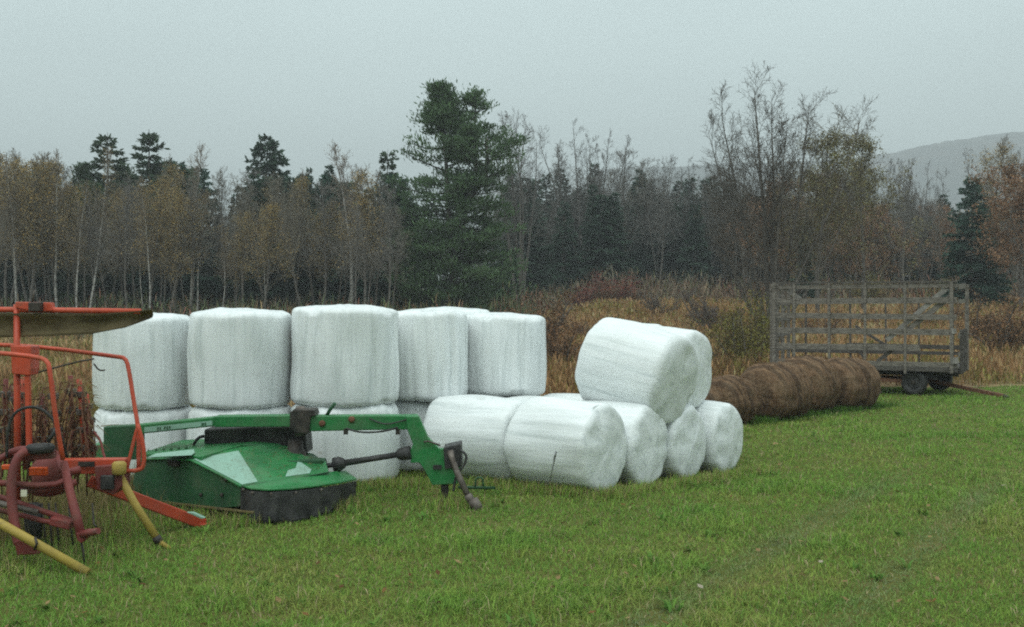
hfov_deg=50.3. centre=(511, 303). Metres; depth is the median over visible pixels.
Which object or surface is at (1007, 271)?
bare tree
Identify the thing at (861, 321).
shrub
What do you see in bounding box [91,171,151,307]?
bare tree
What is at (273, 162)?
conifer tree
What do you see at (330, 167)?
conifer tree
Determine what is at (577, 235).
conifer tree
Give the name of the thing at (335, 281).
conifer tree
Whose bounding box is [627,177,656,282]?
conifer tree
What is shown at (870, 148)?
olive tree
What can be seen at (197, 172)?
birch tree
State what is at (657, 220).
bare tree
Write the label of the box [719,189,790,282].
bare tree
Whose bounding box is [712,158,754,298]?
bare tree
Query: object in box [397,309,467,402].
wrapped bale
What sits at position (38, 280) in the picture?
conifer tree
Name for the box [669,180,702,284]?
conifer tree
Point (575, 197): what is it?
conifer tree
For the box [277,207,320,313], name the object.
conifer tree
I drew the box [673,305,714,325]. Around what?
shrub
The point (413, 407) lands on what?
wrapped bale
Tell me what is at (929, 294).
shrub
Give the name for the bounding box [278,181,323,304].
bare tree
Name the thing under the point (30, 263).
bare tree
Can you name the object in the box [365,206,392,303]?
bare tree
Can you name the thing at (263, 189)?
bare tree
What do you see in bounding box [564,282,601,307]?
shrub
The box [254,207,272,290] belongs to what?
birch tree
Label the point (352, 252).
bare tree
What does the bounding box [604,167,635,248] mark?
bare tree
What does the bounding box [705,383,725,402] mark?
hay bale
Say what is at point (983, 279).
conifer tree
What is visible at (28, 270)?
bare tree
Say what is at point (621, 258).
conifer tree
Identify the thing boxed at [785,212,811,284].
conifer tree
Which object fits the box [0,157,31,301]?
bare tree
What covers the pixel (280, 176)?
conifer tree
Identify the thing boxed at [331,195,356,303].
bare tree
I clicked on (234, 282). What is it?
bare tree
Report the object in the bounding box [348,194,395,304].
bare tree
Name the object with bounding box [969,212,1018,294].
bare tree
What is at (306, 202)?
bare tree
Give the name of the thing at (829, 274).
conifer tree
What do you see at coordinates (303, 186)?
bare tree
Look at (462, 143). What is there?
pine tree
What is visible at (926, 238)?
bare tree
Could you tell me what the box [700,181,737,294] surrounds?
conifer tree
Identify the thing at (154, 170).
conifer tree
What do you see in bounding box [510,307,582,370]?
shrub
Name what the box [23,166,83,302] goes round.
bare tree
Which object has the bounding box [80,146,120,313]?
birch tree
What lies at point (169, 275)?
bare tree
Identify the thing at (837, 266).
bare tree
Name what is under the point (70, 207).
bare tree
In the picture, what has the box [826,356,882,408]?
hay bale
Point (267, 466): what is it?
mower
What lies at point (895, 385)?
meadow ground
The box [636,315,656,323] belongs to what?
shrub
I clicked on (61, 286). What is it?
conifer tree
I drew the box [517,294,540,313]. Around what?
shrub
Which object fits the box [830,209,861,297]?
conifer tree
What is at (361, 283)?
conifer tree
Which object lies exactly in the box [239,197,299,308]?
bare tree
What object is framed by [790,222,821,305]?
conifer tree
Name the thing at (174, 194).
bare tree
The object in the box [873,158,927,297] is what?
bare tree
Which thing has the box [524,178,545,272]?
conifer tree
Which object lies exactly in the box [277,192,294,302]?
bare tree
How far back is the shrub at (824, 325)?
48.32 m
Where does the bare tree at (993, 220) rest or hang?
on the meadow ground at (895, 385)
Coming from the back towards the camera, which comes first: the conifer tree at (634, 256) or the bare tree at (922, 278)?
the conifer tree at (634, 256)
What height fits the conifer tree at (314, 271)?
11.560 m
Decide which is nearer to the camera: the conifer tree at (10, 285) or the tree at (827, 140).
the tree at (827, 140)
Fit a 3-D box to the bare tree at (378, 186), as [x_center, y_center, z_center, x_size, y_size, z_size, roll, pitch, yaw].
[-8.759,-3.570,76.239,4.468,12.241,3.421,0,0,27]
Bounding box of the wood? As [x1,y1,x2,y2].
[205,189,1014,305]
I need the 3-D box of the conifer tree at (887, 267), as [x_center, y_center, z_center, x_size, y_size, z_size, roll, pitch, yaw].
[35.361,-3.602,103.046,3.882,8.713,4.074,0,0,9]
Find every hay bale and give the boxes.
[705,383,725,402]
[711,374,765,423]
[738,361,816,418]
[783,354,842,413]
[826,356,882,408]
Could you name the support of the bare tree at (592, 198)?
on the meadow ground at (895, 385)
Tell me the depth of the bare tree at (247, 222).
73.37 m
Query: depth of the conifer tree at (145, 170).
93.89 m
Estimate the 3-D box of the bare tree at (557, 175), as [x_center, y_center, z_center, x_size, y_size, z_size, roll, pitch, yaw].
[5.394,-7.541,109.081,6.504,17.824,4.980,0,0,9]
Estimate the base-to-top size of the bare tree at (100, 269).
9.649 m
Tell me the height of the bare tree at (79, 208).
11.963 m
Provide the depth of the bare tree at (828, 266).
108.69 m
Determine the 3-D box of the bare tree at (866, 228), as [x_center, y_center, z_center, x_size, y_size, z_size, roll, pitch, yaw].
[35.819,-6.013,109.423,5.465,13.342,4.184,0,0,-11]
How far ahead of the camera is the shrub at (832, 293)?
78.42 m
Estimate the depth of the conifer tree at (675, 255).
110.42 m
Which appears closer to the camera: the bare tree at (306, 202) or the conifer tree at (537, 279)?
the bare tree at (306, 202)
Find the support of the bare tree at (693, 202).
on the meadow ground at (895, 385)
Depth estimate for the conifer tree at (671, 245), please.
116.14 m
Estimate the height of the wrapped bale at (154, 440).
1.128 m
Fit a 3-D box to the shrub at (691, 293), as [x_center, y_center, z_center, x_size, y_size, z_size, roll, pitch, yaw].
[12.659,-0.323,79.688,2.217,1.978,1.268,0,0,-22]
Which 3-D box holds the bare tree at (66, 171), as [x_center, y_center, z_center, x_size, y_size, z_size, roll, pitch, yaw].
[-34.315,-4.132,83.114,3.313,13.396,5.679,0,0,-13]
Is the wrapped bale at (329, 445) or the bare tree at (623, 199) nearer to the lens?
the wrapped bale at (329, 445)
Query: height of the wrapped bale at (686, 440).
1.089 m
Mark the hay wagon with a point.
(917, 377)
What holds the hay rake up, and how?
on the ground at (668, 531)
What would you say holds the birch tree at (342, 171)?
on the meadow ground at (895, 385)
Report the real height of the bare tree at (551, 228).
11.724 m
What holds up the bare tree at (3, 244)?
on the meadow ground at (895, 385)
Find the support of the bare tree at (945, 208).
on the meadow ground at (895, 385)
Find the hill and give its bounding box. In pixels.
[465,132,1023,283]
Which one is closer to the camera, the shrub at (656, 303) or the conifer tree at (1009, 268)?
the shrub at (656, 303)
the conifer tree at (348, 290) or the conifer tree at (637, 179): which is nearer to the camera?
the conifer tree at (348, 290)
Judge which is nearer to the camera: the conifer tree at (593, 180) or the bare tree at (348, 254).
the bare tree at (348, 254)
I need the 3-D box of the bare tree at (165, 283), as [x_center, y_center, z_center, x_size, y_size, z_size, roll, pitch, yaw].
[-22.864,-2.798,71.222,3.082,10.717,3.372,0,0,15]
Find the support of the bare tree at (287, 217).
on the meadow ground at (895, 385)
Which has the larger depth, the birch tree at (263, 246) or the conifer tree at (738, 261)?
the conifer tree at (738, 261)
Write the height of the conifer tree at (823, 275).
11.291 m
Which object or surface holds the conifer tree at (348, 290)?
on the meadow ground at (895, 385)
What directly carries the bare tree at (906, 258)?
on the meadow ground at (895, 385)
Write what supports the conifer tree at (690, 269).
on the meadow ground at (895, 385)
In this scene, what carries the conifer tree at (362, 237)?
on the meadow ground at (895, 385)
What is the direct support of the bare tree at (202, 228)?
on the meadow ground at (895, 385)
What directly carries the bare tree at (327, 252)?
on the meadow ground at (895, 385)
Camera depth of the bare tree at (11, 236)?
70.33 m
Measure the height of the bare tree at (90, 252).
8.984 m
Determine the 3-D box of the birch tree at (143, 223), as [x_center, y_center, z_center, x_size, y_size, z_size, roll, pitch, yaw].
[-21.509,-2.568,64.049,1.823,10.185,1.943,0,0,-45]
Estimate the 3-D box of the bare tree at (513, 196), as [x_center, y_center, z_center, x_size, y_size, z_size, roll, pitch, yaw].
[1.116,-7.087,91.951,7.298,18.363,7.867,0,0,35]
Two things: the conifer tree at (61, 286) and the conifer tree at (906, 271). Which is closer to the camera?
the conifer tree at (61, 286)
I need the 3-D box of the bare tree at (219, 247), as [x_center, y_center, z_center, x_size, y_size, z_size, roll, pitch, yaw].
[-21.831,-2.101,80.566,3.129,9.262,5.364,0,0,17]
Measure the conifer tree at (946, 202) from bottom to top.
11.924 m
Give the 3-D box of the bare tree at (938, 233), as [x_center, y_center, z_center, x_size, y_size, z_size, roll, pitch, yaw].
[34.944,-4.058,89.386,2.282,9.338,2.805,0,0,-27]
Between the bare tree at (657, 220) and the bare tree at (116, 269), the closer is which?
the bare tree at (116, 269)
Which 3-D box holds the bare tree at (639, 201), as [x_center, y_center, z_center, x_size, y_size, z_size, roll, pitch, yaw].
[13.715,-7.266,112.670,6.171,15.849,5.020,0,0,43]
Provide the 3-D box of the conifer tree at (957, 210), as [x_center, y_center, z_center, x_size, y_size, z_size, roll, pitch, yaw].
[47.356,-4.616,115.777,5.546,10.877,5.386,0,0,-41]
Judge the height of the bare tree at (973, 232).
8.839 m
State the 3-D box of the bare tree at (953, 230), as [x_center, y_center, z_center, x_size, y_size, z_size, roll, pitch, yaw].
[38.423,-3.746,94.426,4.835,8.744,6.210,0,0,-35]
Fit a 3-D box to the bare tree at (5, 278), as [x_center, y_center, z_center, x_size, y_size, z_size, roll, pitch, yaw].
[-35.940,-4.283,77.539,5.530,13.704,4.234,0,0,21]
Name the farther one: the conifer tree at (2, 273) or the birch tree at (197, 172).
the conifer tree at (2, 273)
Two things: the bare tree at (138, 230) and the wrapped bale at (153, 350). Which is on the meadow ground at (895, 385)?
the bare tree at (138, 230)
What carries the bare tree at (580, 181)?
on the meadow ground at (895, 385)
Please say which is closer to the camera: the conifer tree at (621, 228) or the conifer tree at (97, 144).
the conifer tree at (97, 144)
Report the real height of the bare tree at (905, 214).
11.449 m
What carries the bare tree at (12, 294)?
on the meadow ground at (895, 385)
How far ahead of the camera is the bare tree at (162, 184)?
64.83 m
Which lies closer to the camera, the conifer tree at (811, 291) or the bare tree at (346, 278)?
the bare tree at (346, 278)
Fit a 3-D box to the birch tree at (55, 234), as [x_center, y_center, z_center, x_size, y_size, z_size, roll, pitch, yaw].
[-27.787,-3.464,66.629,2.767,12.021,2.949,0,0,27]
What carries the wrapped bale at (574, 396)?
on the ground at (668, 531)
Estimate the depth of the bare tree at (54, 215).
79.31 m
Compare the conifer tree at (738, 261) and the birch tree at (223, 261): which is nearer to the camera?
the birch tree at (223, 261)
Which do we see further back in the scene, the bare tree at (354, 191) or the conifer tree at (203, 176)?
the conifer tree at (203, 176)
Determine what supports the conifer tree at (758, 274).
on the meadow ground at (895, 385)
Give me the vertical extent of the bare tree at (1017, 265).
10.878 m
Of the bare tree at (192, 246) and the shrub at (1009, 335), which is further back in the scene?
the bare tree at (192, 246)
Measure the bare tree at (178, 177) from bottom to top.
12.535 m
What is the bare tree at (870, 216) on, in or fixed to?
on the meadow ground at (895, 385)
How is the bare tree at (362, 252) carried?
on the meadow ground at (895, 385)
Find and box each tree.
[0,152,65,301]
[0,156,12,306]
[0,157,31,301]
[0,162,28,301]
[0,168,42,306]
[0,180,66,313]
[0,186,34,274]
[0,261,10,306]
[1,148,26,312]
[1,148,43,292]
[1,153,58,312]
[1,164,62,296]
[2,153,63,301]
[4,177,62,301]
[17,166,66,313]
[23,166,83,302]
[26,151,87,313]
[37,147,77,306]
[39,192,88,313]
[41,156,72,301]
[42,180,128,313]
[45,187,93,307]
[48,177,100,305]
[52,164,77,254]
[57,178,101,313]
[59,161,103,293]
[64,132,156,307]
[68,181,104,305]
[69,197,116,304]
[73,181,114,305]
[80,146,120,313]
[80,196,129,306]
[88,187,135,305]
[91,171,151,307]
[94,181,153,307]
[98,194,115,302]
[99,132,202,308]
[101,185,152,304]
[103,163,143,188]
[110,188,152,291]
[118,160,237,314]
[118,169,188,309]
[120,178,155,308]
[128,207,148,304]
[129,158,216,301]
[129,175,162,308]
[135,159,151,187]
[142,190,209,312]
[143,184,176,312]
[143,196,190,313]
[144,204,165,307]
[151,153,217,314]
[151,179,210,312]
[152,168,223,312]
[164,183,225,314]
[174,142,216,300]
[182,164,235,309]
[187,188,211,311]
[197,174,239,297]
[200,165,239,302]
[202,213,236,297]
[206,133,306,303]
[211,205,260,307]
[215,193,259,303]
[216,167,261,247]
[216,173,272,304]
[216,222,239,306]
[220,185,279,307]
[220,210,254,302]
[224,178,268,307]
[225,174,283,310]
[225,245,248,300]
[231,174,304,293]
[232,176,293,311]
[235,182,286,283]
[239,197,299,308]
[249,173,311,301]
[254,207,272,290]
[257,172,312,306]
[270,214,297,304]
[271,177,303,306]
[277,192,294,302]
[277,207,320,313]
[278,169,325,306]
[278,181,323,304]
[282,174,319,281]
[284,173,366,305]
[288,173,316,233]
[299,179,344,304]
[300,185,338,302]
[301,195,352,302]
[303,180,359,301]
[304,167,313,212]
[312,189,370,303]
[320,164,335,208]
[323,139,375,303]
[324,162,392,304]
[327,199,375,304]
[331,166,372,252]
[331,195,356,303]
[335,193,370,299]
[335,198,384,304]
[347,201,365,302]
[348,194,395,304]
[354,172,444,310]
[357,188,379,294]
[360,166,410,293]
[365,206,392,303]
[368,185,410,304]
[371,150,426,306]
[380,206,414,308]
[382,77,543,315]
[476,158,503,265]
[487,185,515,294]
[488,109,581,304]
[488,174,541,306]
[489,177,557,306]
[511,175,540,297]
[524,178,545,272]
[530,173,556,297]
[534,201,566,280]
[536,168,581,288]
[537,117,631,262]
[538,200,584,308]
[539,140,589,289]
[555,189,587,288]
[566,192,603,287]
[567,169,598,208]
[570,167,622,249]
[571,184,607,288]
[571,195,630,291]
[583,163,603,229]
[590,198,630,295]
[595,192,636,286]
[601,148,651,252]
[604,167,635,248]
[612,175,649,271]
[618,204,654,294]
[620,157,678,270]
[626,170,656,280]
[627,154,693,289]
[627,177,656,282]
[634,180,670,295]
[635,193,683,293]
[639,177,676,275]
[642,174,686,296]
[650,156,748,288]
[656,203,685,283]
[665,177,721,295]
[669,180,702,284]
[675,204,718,297]
[693,59,885,326]
[694,178,722,275]
[698,168,730,282]
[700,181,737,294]
[707,178,748,292]
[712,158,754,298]
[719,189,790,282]
[721,172,816,293]
[722,186,755,284]
[728,197,786,296]
[746,102,878,312]
[751,206,780,286]
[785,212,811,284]
[786,110,932,309]
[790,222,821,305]
[797,165,851,290]
[809,262,834,284]
[812,213,835,294]
[814,205,888,297]
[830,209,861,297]
[842,200,884,290]
[843,167,895,276]
[848,197,932,295]
[849,180,880,268]
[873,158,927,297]
[873,229,905,297]
[875,198,936,296]
[881,168,928,297]
[889,205,921,294]
[896,161,953,294]
[905,210,930,297]
[907,190,930,224]
[908,217,943,296]
[909,194,969,279]
[910,202,945,280]
[922,198,950,288]
[927,213,991,292]
[929,176,1016,311]
[935,194,957,280]
[951,209,969,278]
[957,136,1023,259]
[957,177,1018,294]
[960,201,980,272]
[963,138,1023,295]
[968,151,1023,308]
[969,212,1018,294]
[994,210,1023,296]
[1007,205,1023,296]
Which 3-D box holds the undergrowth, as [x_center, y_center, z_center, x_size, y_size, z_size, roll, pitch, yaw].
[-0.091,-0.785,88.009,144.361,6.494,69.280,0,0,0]
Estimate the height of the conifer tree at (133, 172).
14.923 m
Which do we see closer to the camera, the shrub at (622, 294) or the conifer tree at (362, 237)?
the shrub at (622, 294)
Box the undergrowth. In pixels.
[0,256,1023,341]
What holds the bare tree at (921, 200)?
on the meadow ground at (895, 385)
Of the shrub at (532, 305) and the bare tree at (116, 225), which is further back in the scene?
the shrub at (532, 305)
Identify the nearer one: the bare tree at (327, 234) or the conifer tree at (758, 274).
the bare tree at (327, 234)
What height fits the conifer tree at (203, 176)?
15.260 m
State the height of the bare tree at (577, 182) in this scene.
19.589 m
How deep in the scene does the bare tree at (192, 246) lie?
65.09 m
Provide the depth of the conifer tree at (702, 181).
117.58 m
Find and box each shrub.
[493,280,590,342]
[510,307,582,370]
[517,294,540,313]
[559,290,576,309]
[562,318,591,338]
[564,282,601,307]
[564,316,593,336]
[583,269,643,309]
[585,277,624,303]
[617,282,649,307]
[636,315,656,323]
[637,287,681,318]
[673,287,697,303]
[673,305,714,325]
[679,288,744,335]
[680,302,780,364]
[710,285,797,352]
[714,319,765,358]
[791,310,847,339]
[796,284,804,297]
[821,289,836,305]
[846,271,894,297]
[858,307,882,327]
[896,303,941,326]
[924,277,953,295]
[944,301,977,324]
[954,288,1023,345]
[957,287,1023,359]
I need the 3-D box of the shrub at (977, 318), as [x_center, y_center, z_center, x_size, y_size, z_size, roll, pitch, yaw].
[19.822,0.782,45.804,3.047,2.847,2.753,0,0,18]
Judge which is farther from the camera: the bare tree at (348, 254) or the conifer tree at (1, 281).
the conifer tree at (1, 281)
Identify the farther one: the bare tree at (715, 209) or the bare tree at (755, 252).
the bare tree at (715, 209)
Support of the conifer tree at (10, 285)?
on the meadow ground at (895, 385)
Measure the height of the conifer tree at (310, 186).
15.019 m
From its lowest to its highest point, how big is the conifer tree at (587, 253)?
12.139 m
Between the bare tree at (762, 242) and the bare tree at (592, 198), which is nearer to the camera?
the bare tree at (762, 242)
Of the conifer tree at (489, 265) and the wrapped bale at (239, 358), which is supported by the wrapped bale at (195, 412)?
the wrapped bale at (239, 358)
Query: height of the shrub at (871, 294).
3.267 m
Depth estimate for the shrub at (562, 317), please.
41.83 m
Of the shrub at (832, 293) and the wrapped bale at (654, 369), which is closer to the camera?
the wrapped bale at (654, 369)
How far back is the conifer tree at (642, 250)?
114.35 m
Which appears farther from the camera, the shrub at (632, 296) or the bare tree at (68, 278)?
the shrub at (632, 296)
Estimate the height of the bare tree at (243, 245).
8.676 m
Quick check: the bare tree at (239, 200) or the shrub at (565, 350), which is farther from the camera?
the bare tree at (239, 200)
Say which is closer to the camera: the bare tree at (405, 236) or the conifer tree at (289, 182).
the bare tree at (405, 236)
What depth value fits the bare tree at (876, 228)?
93.61 m
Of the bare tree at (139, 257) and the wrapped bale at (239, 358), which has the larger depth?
the bare tree at (139, 257)
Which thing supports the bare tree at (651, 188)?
on the meadow ground at (895, 385)
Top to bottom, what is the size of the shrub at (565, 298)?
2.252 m
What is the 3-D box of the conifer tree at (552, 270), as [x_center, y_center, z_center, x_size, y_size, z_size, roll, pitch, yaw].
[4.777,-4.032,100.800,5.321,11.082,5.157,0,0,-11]
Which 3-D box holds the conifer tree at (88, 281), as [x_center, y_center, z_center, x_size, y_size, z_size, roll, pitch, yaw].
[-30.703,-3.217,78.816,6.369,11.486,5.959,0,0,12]
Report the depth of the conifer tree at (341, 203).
89.18 m
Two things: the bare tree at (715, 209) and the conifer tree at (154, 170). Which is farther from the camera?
the bare tree at (715, 209)
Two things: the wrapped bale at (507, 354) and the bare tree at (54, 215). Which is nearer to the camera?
the wrapped bale at (507, 354)
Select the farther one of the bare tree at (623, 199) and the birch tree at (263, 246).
the bare tree at (623, 199)
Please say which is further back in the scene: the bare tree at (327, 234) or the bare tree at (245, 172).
the bare tree at (245, 172)
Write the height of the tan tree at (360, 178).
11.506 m
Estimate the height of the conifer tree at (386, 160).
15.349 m
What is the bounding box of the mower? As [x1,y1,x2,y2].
[95,402,481,523]
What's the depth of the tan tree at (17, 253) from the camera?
67.15 m
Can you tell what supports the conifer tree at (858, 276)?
on the meadow ground at (895, 385)
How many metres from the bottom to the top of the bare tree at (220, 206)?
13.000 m
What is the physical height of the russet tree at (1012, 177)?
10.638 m
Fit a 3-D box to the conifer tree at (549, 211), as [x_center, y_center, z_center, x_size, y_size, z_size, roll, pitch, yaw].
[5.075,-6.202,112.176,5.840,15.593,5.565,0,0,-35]
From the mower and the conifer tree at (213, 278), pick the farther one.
the conifer tree at (213, 278)
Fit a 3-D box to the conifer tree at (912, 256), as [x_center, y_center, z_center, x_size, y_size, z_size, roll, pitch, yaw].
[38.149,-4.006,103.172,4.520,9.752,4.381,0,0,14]
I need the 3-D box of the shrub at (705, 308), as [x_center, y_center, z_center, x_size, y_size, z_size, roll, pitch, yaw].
[9.227,0.653,50.175,3.116,2.775,1.782,0,0,1]
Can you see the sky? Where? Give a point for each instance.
(217, 75)
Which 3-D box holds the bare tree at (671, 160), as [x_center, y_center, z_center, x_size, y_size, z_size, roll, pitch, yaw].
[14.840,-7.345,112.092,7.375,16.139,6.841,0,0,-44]
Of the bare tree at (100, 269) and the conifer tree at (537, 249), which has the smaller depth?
the bare tree at (100, 269)
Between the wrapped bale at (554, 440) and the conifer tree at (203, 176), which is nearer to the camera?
the wrapped bale at (554, 440)
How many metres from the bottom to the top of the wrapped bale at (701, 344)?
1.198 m
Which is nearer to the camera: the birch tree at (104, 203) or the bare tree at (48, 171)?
the birch tree at (104, 203)
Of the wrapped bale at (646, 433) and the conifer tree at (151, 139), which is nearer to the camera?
the wrapped bale at (646, 433)
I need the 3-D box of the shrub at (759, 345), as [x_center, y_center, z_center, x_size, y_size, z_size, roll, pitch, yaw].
[7.607,1.201,36.295,3.484,2.682,3.060,0,0,42]
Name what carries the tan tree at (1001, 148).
on the meadow ground at (895, 385)
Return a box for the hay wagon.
[770,281,1009,398]
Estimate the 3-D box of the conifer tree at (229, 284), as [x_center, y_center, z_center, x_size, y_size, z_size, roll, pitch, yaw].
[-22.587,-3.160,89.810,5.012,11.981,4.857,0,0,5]
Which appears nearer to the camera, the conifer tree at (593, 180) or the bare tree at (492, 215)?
the bare tree at (492, 215)
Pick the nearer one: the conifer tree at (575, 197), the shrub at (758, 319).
the shrub at (758, 319)
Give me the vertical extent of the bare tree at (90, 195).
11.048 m
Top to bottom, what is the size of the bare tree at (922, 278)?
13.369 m
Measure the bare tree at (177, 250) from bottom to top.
9.420 m
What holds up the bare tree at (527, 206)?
on the meadow ground at (895, 385)
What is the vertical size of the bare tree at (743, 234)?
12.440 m
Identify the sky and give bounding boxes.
[0,0,1023,278]
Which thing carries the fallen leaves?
on the ground at (668, 531)
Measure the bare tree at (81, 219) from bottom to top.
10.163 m
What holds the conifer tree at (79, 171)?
on the meadow ground at (895, 385)
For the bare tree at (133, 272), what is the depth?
73.62 m
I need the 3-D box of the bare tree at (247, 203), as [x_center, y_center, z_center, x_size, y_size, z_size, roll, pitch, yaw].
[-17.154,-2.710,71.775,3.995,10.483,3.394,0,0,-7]
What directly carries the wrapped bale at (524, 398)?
on the ground at (668, 531)
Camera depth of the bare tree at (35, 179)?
66.15 m
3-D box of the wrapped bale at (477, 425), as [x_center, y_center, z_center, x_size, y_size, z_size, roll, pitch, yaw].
[-0.438,1.871,15.361,1.470,1.170,1.191,0,0,28]
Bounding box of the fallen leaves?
[0,411,1023,626]
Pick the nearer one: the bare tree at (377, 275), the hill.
the bare tree at (377, 275)
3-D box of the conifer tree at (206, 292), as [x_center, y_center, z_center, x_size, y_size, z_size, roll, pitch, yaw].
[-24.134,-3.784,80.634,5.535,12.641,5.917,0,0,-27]
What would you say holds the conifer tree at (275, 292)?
on the meadow ground at (895, 385)
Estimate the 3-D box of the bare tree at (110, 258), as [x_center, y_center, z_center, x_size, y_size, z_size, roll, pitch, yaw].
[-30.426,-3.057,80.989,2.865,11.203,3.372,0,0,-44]
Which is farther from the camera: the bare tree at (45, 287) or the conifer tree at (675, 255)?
the conifer tree at (675, 255)
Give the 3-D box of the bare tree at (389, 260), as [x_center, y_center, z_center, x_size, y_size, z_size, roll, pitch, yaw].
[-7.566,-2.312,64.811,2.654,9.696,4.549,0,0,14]
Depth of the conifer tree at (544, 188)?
113.38 m
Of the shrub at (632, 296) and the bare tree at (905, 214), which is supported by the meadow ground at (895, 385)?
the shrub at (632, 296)
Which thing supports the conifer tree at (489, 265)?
on the meadow ground at (895, 385)
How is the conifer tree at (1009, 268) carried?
on the meadow ground at (895, 385)
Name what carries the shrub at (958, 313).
on the meadow ground at (895, 385)
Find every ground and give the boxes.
[0,289,1023,626]
[0,311,1023,454]
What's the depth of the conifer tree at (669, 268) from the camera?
112.18 m
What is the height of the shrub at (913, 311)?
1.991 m
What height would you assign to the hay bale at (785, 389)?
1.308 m
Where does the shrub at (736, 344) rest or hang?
on the meadow ground at (895, 385)
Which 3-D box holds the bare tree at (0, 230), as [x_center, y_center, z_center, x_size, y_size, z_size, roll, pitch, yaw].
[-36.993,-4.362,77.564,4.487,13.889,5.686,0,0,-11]
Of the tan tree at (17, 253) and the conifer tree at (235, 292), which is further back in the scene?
the conifer tree at (235, 292)
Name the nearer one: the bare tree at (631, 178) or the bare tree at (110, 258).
the bare tree at (110, 258)
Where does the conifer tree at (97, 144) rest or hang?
on the meadow ground at (895, 385)
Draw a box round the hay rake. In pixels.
[0,290,209,574]
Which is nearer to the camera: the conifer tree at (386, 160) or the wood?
the conifer tree at (386, 160)
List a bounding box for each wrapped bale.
[92,313,190,410]
[93,406,191,478]
[186,404,290,439]
[187,307,291,409]
[290,304,399,407]
[291,403,399,486]
[394,400,429,470]
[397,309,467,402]
[423,306,488,313]
[423,394,524,481]
[466,312,546,396]
[504,397,626,492]
[508,396,546,400]
[544,393,583,400]
[575,317,697,422]
[586,400,666,484]
[653,326,711,406]
[659,404,706,478]
[695,400,742,472]
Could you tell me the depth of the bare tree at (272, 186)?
72.95 m
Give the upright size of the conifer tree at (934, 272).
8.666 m
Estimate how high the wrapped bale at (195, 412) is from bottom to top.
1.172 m
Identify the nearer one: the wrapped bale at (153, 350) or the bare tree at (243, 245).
the wrapped bale at (153, 350)
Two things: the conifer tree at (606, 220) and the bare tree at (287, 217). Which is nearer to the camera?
the bare tree at (287, 217)
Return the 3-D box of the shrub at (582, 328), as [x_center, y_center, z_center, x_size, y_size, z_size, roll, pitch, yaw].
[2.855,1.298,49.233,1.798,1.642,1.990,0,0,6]
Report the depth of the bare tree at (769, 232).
51.73 m
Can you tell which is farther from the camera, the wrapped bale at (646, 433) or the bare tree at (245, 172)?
the bare tree at (245, 172)
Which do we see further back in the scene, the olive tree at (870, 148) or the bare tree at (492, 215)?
the bare tree at (492, 215)
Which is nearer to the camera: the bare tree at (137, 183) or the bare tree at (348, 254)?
the bare tree at (348, 254)
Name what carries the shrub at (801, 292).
on the meadow ground at (895, 385)
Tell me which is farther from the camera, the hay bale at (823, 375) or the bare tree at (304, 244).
the bare tree at (304, 244)
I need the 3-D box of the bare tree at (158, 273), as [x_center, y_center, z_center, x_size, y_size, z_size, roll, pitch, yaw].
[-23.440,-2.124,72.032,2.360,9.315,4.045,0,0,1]
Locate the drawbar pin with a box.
[458,477,495,489]
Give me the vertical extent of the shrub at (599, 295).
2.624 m
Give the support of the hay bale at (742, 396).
on the ground at (668, 531)
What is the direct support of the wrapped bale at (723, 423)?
on the ground at (668, 531)
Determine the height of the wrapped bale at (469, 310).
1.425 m
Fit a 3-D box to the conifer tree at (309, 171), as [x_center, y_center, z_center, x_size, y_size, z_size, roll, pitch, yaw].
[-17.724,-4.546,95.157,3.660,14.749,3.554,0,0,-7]
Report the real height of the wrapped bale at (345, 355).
1.423 m
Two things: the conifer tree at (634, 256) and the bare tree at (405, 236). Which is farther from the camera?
the conifer tree at (634, 256)
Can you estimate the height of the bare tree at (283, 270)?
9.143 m
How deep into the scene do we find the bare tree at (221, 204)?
82.33 m

